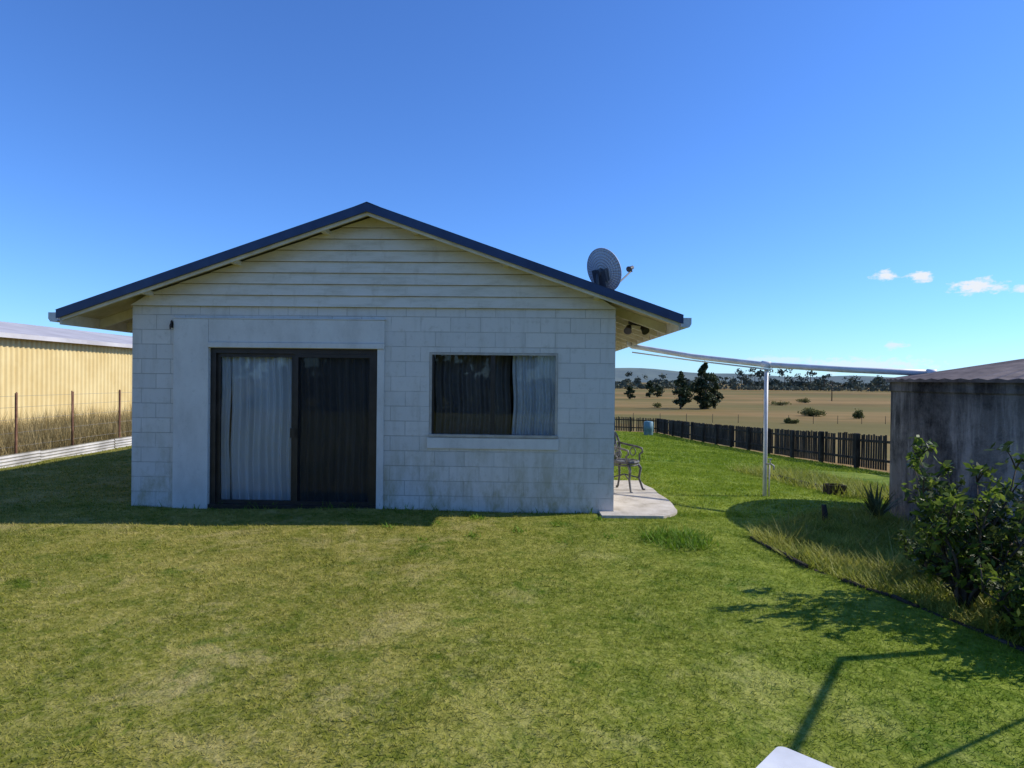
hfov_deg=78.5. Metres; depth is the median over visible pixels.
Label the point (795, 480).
timber log edging
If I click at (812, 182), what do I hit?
sky
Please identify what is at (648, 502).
concrete path
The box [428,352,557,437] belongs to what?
window
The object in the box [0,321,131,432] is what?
yellow metal shed
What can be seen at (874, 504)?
flax plant
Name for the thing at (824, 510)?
timber stake
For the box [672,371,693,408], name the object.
paddock tree
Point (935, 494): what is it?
garden shrub
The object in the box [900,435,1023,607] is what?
garden shrub
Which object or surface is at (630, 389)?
paddock tree
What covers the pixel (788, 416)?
paddock fence
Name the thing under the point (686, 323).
gutters
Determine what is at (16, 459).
wire fence
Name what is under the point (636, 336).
eave timbers
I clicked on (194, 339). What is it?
door surround
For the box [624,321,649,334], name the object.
flood light
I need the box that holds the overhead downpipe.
[627,341,936,496]
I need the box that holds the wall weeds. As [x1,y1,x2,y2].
[127,500,592,514]
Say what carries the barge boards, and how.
on the roof sheeting
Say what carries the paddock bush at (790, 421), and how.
on the ground at (838, 408)
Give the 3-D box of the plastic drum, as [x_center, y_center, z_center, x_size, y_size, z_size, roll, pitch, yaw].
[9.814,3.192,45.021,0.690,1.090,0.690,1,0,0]
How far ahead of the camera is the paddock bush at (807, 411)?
94.62 m
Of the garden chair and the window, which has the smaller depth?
the window
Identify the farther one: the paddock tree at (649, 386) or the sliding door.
the paddock tree at (649, 386)
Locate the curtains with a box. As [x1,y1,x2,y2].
[221,355,555,501]
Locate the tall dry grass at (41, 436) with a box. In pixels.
[0,400,131,455]
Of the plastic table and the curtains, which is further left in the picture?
the curtains
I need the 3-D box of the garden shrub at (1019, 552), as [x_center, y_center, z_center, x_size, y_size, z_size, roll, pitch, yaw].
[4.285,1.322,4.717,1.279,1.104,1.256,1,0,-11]
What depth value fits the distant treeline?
449.80 m
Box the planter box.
[823,483,846,494]
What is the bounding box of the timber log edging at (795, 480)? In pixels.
[768,472,821,487]
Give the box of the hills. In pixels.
[615,368,893,384]
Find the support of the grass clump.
on the ground at (838, 408)
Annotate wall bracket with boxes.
[169,320,173,328]
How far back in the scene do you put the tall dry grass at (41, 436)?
15.18 m
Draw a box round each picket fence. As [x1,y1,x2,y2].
[614,416,655,431]
[656,418,889,470]
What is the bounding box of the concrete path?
[599,480,676,518]
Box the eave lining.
[79,216,667,323]
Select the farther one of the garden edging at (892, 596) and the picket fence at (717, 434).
the picket fence at (717, 434)
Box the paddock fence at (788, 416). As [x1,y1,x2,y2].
[633,413,885,423]
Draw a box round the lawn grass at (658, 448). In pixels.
[0,430,1023,767]
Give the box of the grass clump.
[636,522,719,551]
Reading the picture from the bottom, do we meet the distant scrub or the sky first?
the distant scrub
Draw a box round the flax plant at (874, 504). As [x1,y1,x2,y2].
[854,483,903,516]
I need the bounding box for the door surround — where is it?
[172,317,558,508]
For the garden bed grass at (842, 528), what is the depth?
6.26 m
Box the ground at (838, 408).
[0,382,1023,767]
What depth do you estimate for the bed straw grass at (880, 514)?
7.08 m
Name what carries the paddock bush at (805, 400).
on the ground at (838, 408)
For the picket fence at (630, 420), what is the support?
on the ground at (838, 408)
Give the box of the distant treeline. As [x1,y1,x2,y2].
[615,368,888,389]
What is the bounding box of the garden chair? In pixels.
[614,430,644,492]
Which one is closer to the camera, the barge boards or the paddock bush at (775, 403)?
the barge boards
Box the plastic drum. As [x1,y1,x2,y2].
[644,421,652,435]
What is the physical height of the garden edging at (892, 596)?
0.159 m
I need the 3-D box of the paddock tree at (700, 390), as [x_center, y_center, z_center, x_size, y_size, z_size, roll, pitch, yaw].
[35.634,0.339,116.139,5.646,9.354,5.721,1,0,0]
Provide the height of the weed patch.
0.101 m
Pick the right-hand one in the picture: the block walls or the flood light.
the flood light
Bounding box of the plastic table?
[756,746,833,767]
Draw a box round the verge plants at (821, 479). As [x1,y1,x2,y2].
[731,462,889,500]
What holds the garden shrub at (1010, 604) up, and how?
on the ground at (838, 408)
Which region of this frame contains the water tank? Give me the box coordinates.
[885,359,1023,543]
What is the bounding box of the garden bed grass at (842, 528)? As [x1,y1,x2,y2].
[743,502,1023,647]
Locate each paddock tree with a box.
[624,385,635,398]
[645,380,655,397]
[652,384,664,396]
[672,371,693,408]
[689,363,719,408]
[709,382,723,408]
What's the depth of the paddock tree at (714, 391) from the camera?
117.75 m
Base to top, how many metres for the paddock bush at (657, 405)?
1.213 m
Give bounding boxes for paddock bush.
[652,402,661,407]
[769,401,791,405]
[783,417,799,423]
[796,398,810,402]
[797,407,826,416]
[852,408,864,418]
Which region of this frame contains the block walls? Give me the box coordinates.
[131,306,615,512]
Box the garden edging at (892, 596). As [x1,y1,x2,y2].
[750,536,1023,651]
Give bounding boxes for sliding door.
[208,348,376,508]
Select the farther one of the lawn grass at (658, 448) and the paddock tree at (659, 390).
the paddock tree at (659, 390)
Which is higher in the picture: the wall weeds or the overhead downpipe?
the overhead downpipe
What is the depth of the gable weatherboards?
8.38 m
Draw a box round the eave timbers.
[60,212,680,351]
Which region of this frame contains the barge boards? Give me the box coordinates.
[55,202,683,323]
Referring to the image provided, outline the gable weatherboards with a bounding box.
[131,217,615,309]
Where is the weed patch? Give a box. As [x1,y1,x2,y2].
[381,514,617,543]
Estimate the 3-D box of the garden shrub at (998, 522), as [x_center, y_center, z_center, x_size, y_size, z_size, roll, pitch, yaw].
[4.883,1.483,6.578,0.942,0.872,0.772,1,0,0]
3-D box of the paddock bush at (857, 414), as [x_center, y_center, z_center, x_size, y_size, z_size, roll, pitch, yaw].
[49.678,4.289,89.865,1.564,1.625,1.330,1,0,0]
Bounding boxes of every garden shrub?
[891,529,982,581]
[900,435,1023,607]
[909,482,961,528]
[925,488,1023,547]
[959,499,1023,590]
[968,554,1023,636]
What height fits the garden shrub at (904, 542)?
0.623 m
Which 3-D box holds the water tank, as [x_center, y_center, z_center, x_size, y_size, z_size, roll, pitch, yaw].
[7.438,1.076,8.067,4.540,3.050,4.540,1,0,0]
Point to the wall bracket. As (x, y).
(171, 325)
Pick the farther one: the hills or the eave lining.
the hills
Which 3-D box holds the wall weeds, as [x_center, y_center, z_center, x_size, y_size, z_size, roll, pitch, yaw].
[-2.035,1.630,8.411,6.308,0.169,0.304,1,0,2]
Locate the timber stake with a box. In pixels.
[821,504,827,520]
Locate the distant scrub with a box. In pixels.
[615,382,889,391]
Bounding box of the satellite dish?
[587,248,633,289]
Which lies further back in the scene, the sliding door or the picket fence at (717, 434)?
the picket fence at (717, 434)
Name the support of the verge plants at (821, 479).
on the ground at (838, 408)
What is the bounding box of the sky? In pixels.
[0,0,1023,376]
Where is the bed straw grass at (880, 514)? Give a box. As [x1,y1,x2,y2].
[747,493,1013,584]
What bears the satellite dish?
on the roof sheeting
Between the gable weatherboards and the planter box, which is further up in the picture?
the gable weatherboards
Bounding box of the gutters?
[48,312,691,329]
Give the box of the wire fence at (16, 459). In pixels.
[0,390,131,468]
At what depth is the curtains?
8.62 m

